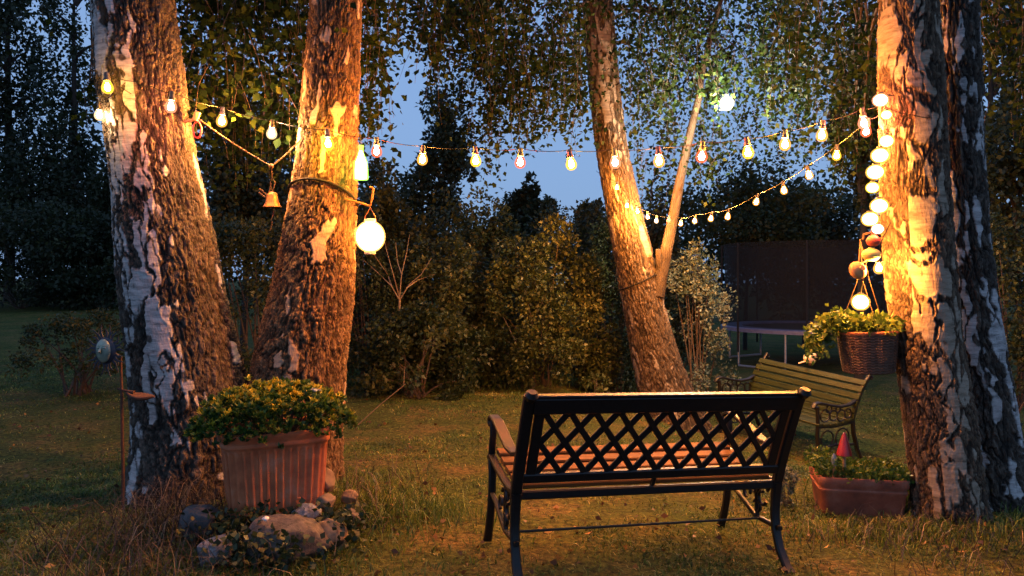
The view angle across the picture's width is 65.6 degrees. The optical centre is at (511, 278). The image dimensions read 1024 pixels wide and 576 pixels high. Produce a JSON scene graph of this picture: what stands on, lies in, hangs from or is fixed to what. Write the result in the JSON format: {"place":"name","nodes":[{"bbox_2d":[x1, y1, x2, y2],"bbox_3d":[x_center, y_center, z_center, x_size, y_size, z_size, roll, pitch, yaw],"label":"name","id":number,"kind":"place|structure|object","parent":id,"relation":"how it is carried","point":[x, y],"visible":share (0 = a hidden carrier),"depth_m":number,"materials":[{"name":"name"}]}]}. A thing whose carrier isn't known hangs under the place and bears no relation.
{"place":"outdoors","nodes":[
{"label":"outdoors","id":0,"kind":"place"},
{"bbox_2d":[0,280,1023,575],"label":"ground","id":1,"kind":"structure","parent":0,"point":[12,324],"depth_m":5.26,"materials":[{"name":"green plant"}]},
{"bbox_2d":[0,0,86,301],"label":"broadleaf tree","id":2,"kind":"object","parent":1,"relation":"on","point":[9,19],"visible":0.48,"depth_m":27.75,"materials":[{"name":"green plant"}]},
{"bbox_2d":[0,103,104,305],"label":"broadleaf tree","id":3,"kind":"object","parent":1,"relation":"on","point":[23,187],"visible":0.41,"depth_m":26.05,"materials":[{"name":"green plant"}]},
{"bbox_2d":[0,196,118,310],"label":"shrub","id":4,"kind":"object","parent":1,"relation":"on","point":[31,223],"visible":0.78,"depth_m":23.19,"materials":[{"name":"green plant"}]},
{"bbox_2d":[0,306,125,396],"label":"shrub","id":5,"kind":"object","parent":1,"relation":"on","point":[80,373],"visible":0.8,"depth_m":9.03,"materials":[{"name":"green plant"}]},
{"bbox_2d":[19,0,107,302],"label":"broadleaf tree","id":6,"kind":"object","parent":1,"relation":"on","point":[76,51],"visible":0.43,"depth_m":26.79,"materials":[{"name":"green plant"}]},
{"bbox_2d":[20,204,117,308],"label":"shrub","id":7,"kind":"object","parent":1,"relation":"on","point":[96,219],"visible":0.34,"depth_m":23.40,"materials":[{"name":"green plant"}]},
{"bbox_2d":[48,150,115,305],"bbox_3d":[-12.765,-1.635,25.772,4.073,5.466,3.366,0,0,0],"label":"broadleaf tree","id":8,"kind":"object","parent":1,"relation":"on","point":[99,194],"visible":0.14,"depth_m":25.79,"materials":[{"name":"green plant"}]},
{"bbox_2d":[86,324,154,509],"bbox_3d":[-2.242,0.820,4.515,0.418,1.124,0.116,0,0,0],"label":"sun ornament","id":9,"kind":"object","parent":1,"relation":"on","point":[105,349],"visible":1,"depth_m":4.52,"materials":[{"name":"metal"}]},
{"bbox_2d":[29,0,308,507],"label":"birch tree","id":10,"kind":"object","parent":1,"relation":"on","point":[183,354],"visible":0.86,"depth_m":4.79,"materials":[{"name":"brown plant"}]},
{"bbox_2d":[96,92,113,117],"bbox_3d":[-2.438,-1.027,4.738,0.116,0.168,0.057,0,0,23],"label":"lamp","id":11,"kind":"object","parent":10,"relation":"hanging from","point":[99,107],"visible":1,"depth_m":4.74,"materials":[{"name":"white glass"}]},
{"bbox_2d":[183,111,201,138],"bbox_3d":[-1.982,-0.949,4.925,0.131,0.172,0.043,0,0,11],"label":"rope peg","id":12,"kind":"object","parent":10,"relation":"attached to","point":[196,116],"visible":1,"depth_m":4.92,"materials":[{"name":"brown wood"}]},
{"bbox_2d":[179,504,222,538],"bbox_3d":[-1.578,1.230,4.020,0.190,0.147,0.173,0,0,0],"label":"stone","id":13,"kind":"object","parent":1,"relation":"on","point":[197,514],"visible":0.63,"depth_m":3.95,"materials":[{"name":"stone"}]},
{"bbox_2d":[197,534,235,567],"bbox_3d":[-1.378,1.300,3.724,0.170,0.187,0.162,0,0,33],"label":"stone","id":14,"kind":"object","parent":1,"relation":"on","point":[215,550],"visible":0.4,"depth_m":3.67,"materials":[{"name":"stone"}]},
{"bbox_2d":[196,65,296,351],"bbox_3d":[-4.171,-0.974,12.454,1.733,4.827,2.046,0,0,-45],"label":"broadleaf tree","id":15,"kind":"object","parent":1,"relation":"on","point":[249,201],"visible":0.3,"depth_m":12.17,"materials":[{"name":"green plant"}]},
{"bbox_2d":[213,209,285,375],"bbox_3d":[-2.935,0.317,8.838,1.551,2.203,1.322,0,0,-19],"label":"shrub","id":16,"kind":"object","parent":1,"relation":"on","point":[228,234],"visible":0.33,"depth_m":8.65,"materials":[{"name":"green plant"}]},
{"bbox_2d":[150,497,376,575],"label":"ground ivy","id":17,"kind":"object","parent":1,"relation":"on","point":[340,517],"visible":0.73,"depth_m":3.71,"materials":[{"name":"green plant"}]},
{"bbox_2d":[291,503,321,520],"bbox_3d":[-1.034,1.186,4.000,0.138,0.103,0.139,0,0,38],"label":"stone","id":18,"kind":"object","parent":17,"relation":"on","point":[308,511],"visible":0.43,"depth_m":3.96,"materials":[{"name":"stone"}]},
{"bbox_2d":[240,514,334,564],"bbox_3d":[-1.076,1.279,3.819,0.440,0.280,0.349,0,0,0],"label":"stone","id":19,"kind":"object","parent":1,"relation":"on","point":[294,523],"visible":0.45,"depth_m":3.73,"materials":[{"name":"grey stone"}]},
{"bbox_2d":[315,493,335,511],"bbox_3d":[-0.965,1.163,4.117,0.102,0.096,0.096,0,0,0],"label":"stone","id":20,"kind":"object","parent":1,"relation":"on","point":[330,498],"visible":0.59,"depth_m":4.09,"materials":[{"name":"grey stone"}]},
{"bbox_2d":[324,468,334,491],"bbox_3d":[-1.008,1.096,4.319,0.094,0.137,0.103,0,0,0],"label":"stone","id":21,"kind":"object","parent":20,"relation":"on","point":[329,486],"visible":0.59,"depth_m":4.29,"materials":[{"name":"grey stone"}]},
{"bbox_2d":[318,518,347,547],"bbox_3d":[-0.900,1.264,3.914,0.191,0.150,0.170,0,0,0],"label":"stone","id":22,"kind":"object","parent":1,"relation":"on","point":[329,531],"visible":0.41,"depth_m":3.88,"materials":[{"name":"grey stone"}]},
{"bbox_2d":[341,489,357,503],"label":"stone","id":23,"kind":"object","parent":1,"relation":"on","point":[346,496],"visible":0.92,"depth_m":4.33,"materials":[{"name":"grey stone"}]},
{"bbox_2d":[345,508,360,523],"bbox_3d":[-0.821,1.234,4.097,0.082,0.098,0.078,0,0,0],"label":"stone","id":24,"kind":"object","parent":1,"relation":"on","point":[354,514],"visible":0.27,"depth_m":4.08,"materials":[{"name":"grey stone"}]},
{"bbox_2d":[184,0,527,480],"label":"birch tree","id":25,"kind":"object","parent":1,"relation":"on","point":[305,327],"visible":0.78,"depth_m":5.01,"materials":[{"name":"brown plant"}]},
{"bbox_2d":[198,119,302,168],"bbox_3d":[-1.624,-0.834,4.960,0.630,0.300,0.031,0,0,-9],"label":"rope","id":26,"kind":"object","parent":25,"relation":"attached to","point":[271,165],"visible":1,"depth_m":4.96,"materials":[{"name":"beige fabric"}]},
{"bbox_2d":[259,169,281,230],"bbox_3d":[-1.517,-0.500,4.980,0.146,0.405,0.115,0,0,0],"label":"bell","id":27,"kind":"object","parent":26,"relation":"hanging from","point":[272,199],"visible":1,"depth_m":4.96,"materials":[{"name":"gold metal"}]},
{"bbox_2d":[287,177,358,210],"bbox_3d":[-1.225,-0.515,5.157,0.456,0.226,0.464,0,0,0],"label":"tree strap","id":28,"kind":"object","parent":25,"relation":"attached to","point":[321,180],"visible":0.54,"depth_m":4.97,"materials":[{"name":"rubber"}]},
{"bbox_2d":[344,186,373,206],"bbox_3d":[-0.958,-0.513,4.983,0.191,0.134,0.027,0,0,6],"label":"lantern bracket","id":29,"kind":"object","parent":25,"relation":"attached to","point":[358,202],"visible":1,"depth_m":4.97,"materials":[{"name":"gold metal"}]},
{"bbox_2d":[356,207,383,253],"bbox_3d":[-0.889,-0.304,4.980,0.192,0.308,0.192,0,0,0],"label":"globe lantern","id":30,"kind":"object","parent":29,"relation":"hanging from","point":[369,234],"visible":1,"depth_m":4.92,"materials":[{"name":"white"}]},
{"bbox_2d":[355,127,366,178],"bbox_3d":[-0.941,-0.776,4.950,0.092,0.324,0.091,0,0,0],"label":"bottle light","id":31,"kind":"object","parent":25,"relation":"hanging from","point":[360,169],"visible":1,"depth_m":4.92,"materials":[{"name":"white glass"}]},
{"bbox_2d":[346,210,412,392],"bbox_3d":[-1.725,0.277,9.687,1.114,2.221,0.984,0,0,-17],"label":"shrub","id":32,"kind":"object","parent":1,"relation":"on","point":[375,295],"visible":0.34,"depth_m":9.56,"materials":[{"name":"green plant"}]},
{"bbox_2d":[356,366,404,428],"bbox_3d":[-1.194,1.099,7.200,0.463,0.600,0.012,0,0,0],"label":"garden stick","id":33,"kind":"object","parent":1,"relation":"on","point":[383,401],"visible":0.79,"depth_m":7.20,"materials":[{"name":"brown wood"}]},
{"bbox_2d":[347,181,434,362],"bbox_3d":[-2.148,-0.057,12.210,2.129,2.822,1.575,0,0,0],"label":"shrub","id":34,"kind":"object","parent":1,"relation":"on","point":[407,230],"visible":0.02,"depth_m":12.03,"materials":[{"name":"green plant"}]},
{"bbox_2d":[355,153,436,309],"bbox_3d":[-1.712,-0.167,11.504,1.241,3.354,0.870,0,0,0],"label":"broadleaf tree","id":35,"kind":"object","parent":1,"relation":"on","point":[387,208],"visible":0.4,"depth_m":11.42,"materials":[{"name":"green plant"}]},
{"bbox_2d":[366,235,434,390],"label":"bare shrub","id":36,"kind":"object","parent":1,"relation":"on","point":[399,297],"visible":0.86,"depth_m":9.35,"materials":[{"name":"brown plant"}]},
{"bbox_2d":[346,298,494,401],"bbox_3d":[-1.044,0.814,9.130,1.584,1.202,1.263,0,0,14],"label":"shrub","id":37,"kind":"object","parent":1,"relation":"on","point":[388,338],"visible":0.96,"depth_m":8.88,"materials":[{"name":"green plant"}]},
{"bbox_2d":[393,72,479,307],"bbox_3d":[-1.701,-1.530,17.539,2.041,5.894,1.679,0,0,0],"label":"broadleaf tree","id":38,"kind":"object","parent":1,"relation":"on","point":[453,163],"visible":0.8,"depth_m":17.23,"materials":[{"name":"green plant"}]},
{"bbox_2d":[373,233,511,392],"bbox_3d":[-0.831,0.418,9.922,1.720,1.978,1.426,0,0,0],"label":"shrub","id":39,"kind":"object","parent":1,"relation":"on","point":[447,265],"visible":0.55,"depth_m":9.64,"materials":[{"name":"green plant"}]},
{"bbox_2d":[407,184,538,367],"bbox_3d":[-0.672,-0.006,12.037,2.260,2.827,1.842,0,0,0],"label":"shrub","id":40,"kind":"object","parent":1,"relation":"on","point":[482,236],"visible":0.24,"depth_m":11.79,"materials":[{"name":"green plant"}]},
{"bbox_2d":[436,211,525,296],"bbox_3d":[-0.598,0.122,14.436,1.822,2.782,1.368,0,0,0],"label":"broadleaf tree","id":41,"kind":"object","parent":1,"relation":"on","point":[515,230],"depth_m":14.47,"materials":[{"name":"green plant"}]},
{"bbox_2d":[0,397,1022,575],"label":"fallen leaves","id":42,"kind":"object","parent":1,"relation":"on","point":[558,557],"visible":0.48,"depth_m":4.13,"materials":[{"name":"brown plant"}]},
{"bbox_2d":[0,449,1023,575],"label":"dry grass","id":43,"kind":"structure","parent":1,"relation":"on","point":[180,508],"depth_m":3.97,"materials":[{"name":"brown plant"}]},
{"bbox_2d":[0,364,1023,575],"bbox_3d":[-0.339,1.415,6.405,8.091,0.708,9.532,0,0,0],"label":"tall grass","id":44,"kind":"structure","parent":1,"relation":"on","point":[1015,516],"depth_m":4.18,"materials":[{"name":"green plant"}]},
{"bbox_2d":[0,116,1023,319],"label":"woods","id":45,"kind":"object","parent":1,"relation":"on","point":[363,181],"visible":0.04,"depth_m":33.46,"materials":[{"name":"green plant"}]},
{"bbox_2d":[497,171,558,271],"bbox_3d":[0.379,-0.446,18.090,1.585,3.985,1.635,0,0,0],"label":"broadleaf tree","id":46,"kind":"object","parent":1,"relation":"on","point":[522,202],"visible":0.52,"depth_m":17.84,"materials":[{"name":"green plant"}]},
{"bbox_2d":[477,212,630,390],"bbox_3d":[0.442,0.296,9.852,1.734,2.211,1.651,0,0,44],"label":"shrub","id":47,"kind":"object","parent":1,"relation":"on","point":[525,345],"visible":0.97,"depth_m":9.59,"materials":[{"name":"green plant"}]},
{"bbox_2d":[490,197,630,377],"bbox_3d":[0.804,0.099,12.316,2.496,2.752,2.005,0,0,0],"label":"shrub","id":48,"kind":"object","parent":1,"relation":"on","point":[584,226],"visible":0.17,"depth_m":12.02,"materials":[{"name":"green plant"}]},
{"bbox_2d":[570,197,617,278],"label":"tree","id":49,"kind":"object","parent":1,"relation":"on","point":[596,203],"visible":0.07,"depth_m":18.84,"materials":[{"name":"green plant"}]},
{"bbox_2d":[577,371,613,392],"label":"shrub","id":50,"kind":"object","parent":1,"relation":"on","point":[600,389],"visible":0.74,"depth_m":9.20,"materials":[{"name":"green plant"}]},
{"bbox_2d":[578,212,636,392],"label":"shrub","id":51,"kind":"object","parent":1,"relation":"on","point":[603,234],"visible":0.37,"depth_m":10.18,"materials":[{"name":"green plant"}]},
{"bbox_2d":[423,0,825,431],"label":"birch tree","id":52,"kind":"object","parent":1,"relation":"on","point":[657,363],"visible":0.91,"depth_m":9.08,"materials":[{"name":"brown plant"}]},
{"bbox_2d":[619,274,656,290],"bbox_3d":[1.482,0.037,9.300,0.462,0.216,0.503,0,0,0],"label":"tree strap","id":53,"kind":"object","parent":52,"relation":"attached to","point":[637,283],"visible":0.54,"depth_m":9.08,"materials":[{"name":"rubber"}]},
{"bbox_2d":[711,0,731,108],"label":"lamp","id":54,"kind":"object","parent":52,"relation":"hanging from","point":[726,103],"visible":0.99,"depth_m":8.39,"materials":[{"name":"white glass"}]},
{"bbox_2d":[598,113,881,224],"bbox_3d":[1.881,-0.897,6.829,0.796,0.682,4.925,0,0,-12],"label":"string light","id":55,"kind":"object","parent":52,"relation":"hanging from","point":[836,150],"visible":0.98,"depth_m":6.80,"materials":[{"name":"dark rubber"},{"name":"clear glass"},{"name":"metal"}]},
{"bbox_2d":[483,387,811,575],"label":"garden bench","id":56,"kind":"object","parent":1,"relation":"on","point":[536,463],"visible":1,"depth_m":3.57,"materials":[{"name":"black paint"}]},
{"bbox_2d":[640,170,686,301],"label":"broadleaf tree","id":57,"kind":"object","parent":1,"relation":"on","point":[657,228],"visible":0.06,"depth_m":15.45,"materials":[{"name":"green plant"}]},
{"bbox_2d":[654,238,714,367],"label":"shrub","id":58,"kind":"object","parent":1,"relation":"on","point":[670,305],"visible":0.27,"depth_m":12.71,"materials":[{"name":"green plant"}]},
{"bbox_2d":[666,237,741,391],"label":"shrub","id":59,"kind":"object","parent":1,"relation":"on","point":[694,377],"visible":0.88,"depth_m":10.07,"materials":[{"name":"green plant"}]},
{"bbox_2d":[650,147,845,349],"bbox_3d":[5.715,-0.589,19.271,4.258,5.098,3.958,0,0,-27],"label":"broadleaf tree","id":60,"kind":"object","parent":1,"relation":"on","point":[744,221],"visible":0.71,"depth_m":18.65,"materials":[{"name":"green plant"}]},
{"bbox_2d":[769,465,805,513],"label":"shrub","id":61,"kind":"object","parent":1,"relation":"on","point":[794,475],"visible":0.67,"depth_m":4.72,"materials":[{"name":"green plant"}]},
{"bbox_2d":[714,352,872,458],"bbox_3d":[2.928,1.347,8.415,0.793,0.869,1.500,-3,4,-24],"label":"garden bench","id":62,"kind":"object","parent":1,"relation":"on","point":[819,414],"visible":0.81,"depth_m":8.15,"materials":[{"name":"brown wood"}]},
{"bbox_2d":[798,353,817,365],"bbox_3d":[3.180,0.870,8.527,0.241,0.131,0.068,0,0,-17],"label":"bird ornament","id":63,"kind":"object","parent":62,"relation":"on","point":[811,359],"visible":0.58,"depth_m":8.51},
{"bbox_2d":[721,240,887,369],"bbox_3d":[6.325,0.531,16.600,3.811,2.494,3.811,0,0,0],"label":"trampoline","id":64,"kind":"object","parent":1,"relation":"on","point":[786,288],"visible":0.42,"depth_m":15.11,"materials":[{"name":"fabric"}]},
{"bbox_2d":[736,163,879,344],"bbox_3d":[7.808,-0.614,21.144,4.369,5.170,4.234,0,0,0],"label":"broadleaf tree","id":65,"kind":"object","parent":1,"relation":"on","point":[838,231],"visible":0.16,"depth_m":20.25,"materials":[{"name":"green plant"}]},
{"bbox_2d":[823,0,878,389],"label":"broadleaf tree","id":66,"kind":"object","parent":1,"relation":"on","point":[864,198],"visible":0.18,"depth_m":12.46,"materials":[{"name":"green plant"}]},
{"bbox_2d":[803,444,915,516],"bbox_3d":[2.034,1.187,4.690,0.601,0.349,0.465,0,0,12],"label":"planter trough","id":67,"kind":"object","parent":1,"relation":"on","point":[888,483],"visible":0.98,"depth_m":4.53,"materials":[{"name":"ceramic"}]},
{"bbox_2d":[831,453,836,477],"bbox_3d":[1.863,1.097,4.600,0.034,0.170,0.034,0,0,0],"label":"toadstool","id":68,"kind":"object","parent":67,"relation":"in","point":[833,458],"visible":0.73,"depth_m":4.59,"materials":[{"name":"white wood"}]},
{"bbox_2d":[836,433,851,475],"bbox_3d":[1.931,1.033,4.620,0.088,0.272,0.088,0,0,0],"label":"toadstool","id":69,"kind":"object","parent":67,"relation":"on","point":[844,450],"visible":0.94,"depth_m":4.60,"materials":[{"name":"red ceramic"}]},
{"bbox_2d":[748,0,993,525],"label":"birch tree","id":70,"kind":"object","parent":1,"relation":"on","point":[943,450],"visible":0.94,"depth_m":4.38,"materials":[{"name":"brown plant"}]},
{"bbox_2d":[103,72,950,167],"bbox_3d":[0.076,-0.914,4.651,4.828,0.532,0.514,0,0,3],"label":"string light","id":71,"kind":"object","parent":70,"relation":"hanging from","point":[376,143],"visible":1,"depth_m":4.71,"materials":[{"name":"yellow"}]},
{"bbox_2d":[860,93,894,294],"bbox_3d":[2.030,-0.453,4.423,0.180,1.105,0.356,0,0,25],"label":"hanging string","id":72,"kind":"object","parent":71,"relation":"hanging from","point":[876,191],"visible":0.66,"depth_m":4.30,"materials":[{"name":"fabric"}]},
{"bbox_2d":[849,261,866,278],"bbox_3d":[1.863,-0.044,4.277,0.100,0.099,0.074,0,-20,-20],"label":"paper lantern","id":73,"kind":"object","parent":72,"relation":"hanging from","point":[857,270],"visible":1,"depth_m":4.25,"materials":[{"name":"paper"}]},
{"bbox_2d":[853,293,868,308],"bbox_3d":[2.026,0.135,4.620,0.108,0.104,0.107,0,0,0],"label":"paper lantern","id":74,"kind":"object","parent":72,"relation":"hanging from","point":[860,301],"visible":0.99,"depth_m":4.59,"materials":[{"name":"white paper"}]},
{"bbox_2d":[862,210,877,224],"bbox_3d":[1.910,-0.320,4.240,0.095,0.084,0.094,0,0,0],"label":"paper lantern","id":75,"kind":"object","parent":72,"relation":"hanging from","point":[870,219],"visible":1,"depth_m":4.22,"materials":[{"name":"white paper"}]},
{"bbox_2d":[861,247,880,260],"bbox_3d":[1.944,-0.131,4.300,0.101,0.076,0.100,0,0,0],"label":"paper lantern","id":76,"kind":"object","parent":72,"relation":"hanging from","point":[871,254],"visible":1,"depth_m":4.27,"materials":[{"name":"paper"}]},
{"bbox_2d":[867,181,878,191],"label":"paper lantern","id":77,"kind":"object","parent":72,"relation":"hanging from","point":[872,186],"visible":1,"depth_m":4.24,"materials":[{"name":"white paper"}]},
{"bbox_2d":[866,234,880,246],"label":"paper lantern","id":78,"kind":"object","parent":72,"relation":"hanging from","point":[872,240],"visible":1,"depth_m":4.28,"materials":[{"name":"paper"}]},
{"bbox_2d":[867,163,882,177],"bbox_3d":[1.942,-0.571,4.250,0.100,0.088,0.099,0,0,0],"label":"paper lantern","id":79,"kind":"object","parent":72,"relation":"hanging from","point":[875,172],"visible":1,"depth_m":4.22,"materials":[{"name":"white paper"}]},
{"bbox_2d":[872,222,882,232],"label":"paper lantern","id":80,"kind":"object","parent":72,"relation":"hanging from","point":[877,228],"visible":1,"depth_m":4.25,"materials":[{"name":"white paper"}]},
{"bbox_2d":[871,197,886,211],"bbox_3d":[1.964,-0.391,4.250,0.100,0.088,0.099,0,0,0],"label":"paper lantern","id":81,"kind":"object","parent":72,"relation":"hanging from","point":[878,205],"visible":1,"depth_m":4.22,"materials":[{"name":"white paper"}]},
{"bbox_2d":[872,146,887,161],"bbox_3d":[1.968,-0.661,4.250,0.100,0.088,0.099,0,0,0],"label":"paper lantern","id":82,"kind":"object","parent":72,"relation":"hanging from","point":[880,154],"visible":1,"depth_m":4.23,"materials":[{"name":"white paper"}]},
{"bbox_2d":[873,92,887,105],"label":"paper lantern","id":83,"kind":"object","parent":72,"relation":"hanging from","point":[879,99],"visible":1,"depth_m":4.28,"materials":[{"name":"white paper"}]},
{"bbox_2d":[876,222,890,270],"bbox_3d":[2.012,-0.165,4.329,0.056,0.285,0.137,0,0,43],"label":"lamp","id":84,"kind":"object","parent":72,"relation":"hanging from","point":[878,267],"visible":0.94,"depth_m":4.29,"materials":[{"name":"white"}]},
{"bbox_2d":[880,133,892,145],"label":"paper lantern","id":85,"kind":"object","parent":72,"relation":"hanging from","point":[886,140],"visible":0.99,"depth_m":4.25,"materials":[{"name":"white paper"}]},
{"bbox_2d":[882,109,890,118],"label":"paper lantern","id":86,"kind":"object","parent":72,"relation":"hanging from","point":[886,113],"visible":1,"depth_m":4.27,"materials":[{"name":"white paper"}]},
{"bbox_2d":[862,229,885,238],"bbox_3d":[2.061,-0.252,4.474,0.214,0.070,0.013,0,0,-14],"label":"basket hook","id":87,"kind":"object","parent":70,"relation":"attached to","point":[869,233],"visible":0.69,"depth_m":4.45,"materials":[{"name":"metal"}]},
{"bbox_2d":[797,239,906,374],"bbox_3d":[1.934,0.158,4.519,0.617,0.756,0.418,-2,0,0],"label":"hanging basket","id":88,"kind":"object","parent":87,"relation":"hanging from","point":[868,345],"visible":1,"depth_m":4.43,"materials":[{"name":"wicker"}]},
{"bbox_2d":[940,0,1023,512],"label":"birch tree","id":89,"kind":"object","parent":1,"relation":"on","point":[964,31],"visible":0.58,"depth_m":4.65,"materials":[{"name":"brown plant"}]},
{"bbox_2d":[981,0,1023,202],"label":"broadleaf tree","id":90,"kind":"object","parent":1,"relation":"on","point":[990,85],"visible":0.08,"depth_m":14.95,"materials":[{"name":"green plant"}]},
{"bbox_2d":[983,67,1023,406],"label":"broadleaf tree","id":91,"kind":"object","parent":1,"relation":"on","point":[1005,170],"visible":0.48,"depth_m":10.77,"materials":[{"name":"green plant"}]},
{"bbox_2d":[989,204,1023,412],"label":"shrub","id":92,"kind":"object","parent":1,"relation":"on","point":[1017,340],"visible":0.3,"depth_m":8.45,"materials":[{"name":"green plant"}]},
{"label":"stone","id":93,"kind":"object","parent":1,"relation":"on","visible":0},
{"bbox_2d":[182,375,358,520],"bbox_3d":[-1.276,0.875,4.257,0.906,0.720,0.622,-1,1,-24],"label":"planter","id":94,"kind":"object","parent":93,"relation":"on","point":[266,452],"visible":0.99,"depth_m":4.10,"materials":[{"name":"ceramic"}]},
{"bbox_2d":[0,0,1023,283],"label":"sky","id":95,"kind":"structure","parent":0,"point":[557,180],"materials":[{"name":"blue"}]}
]}

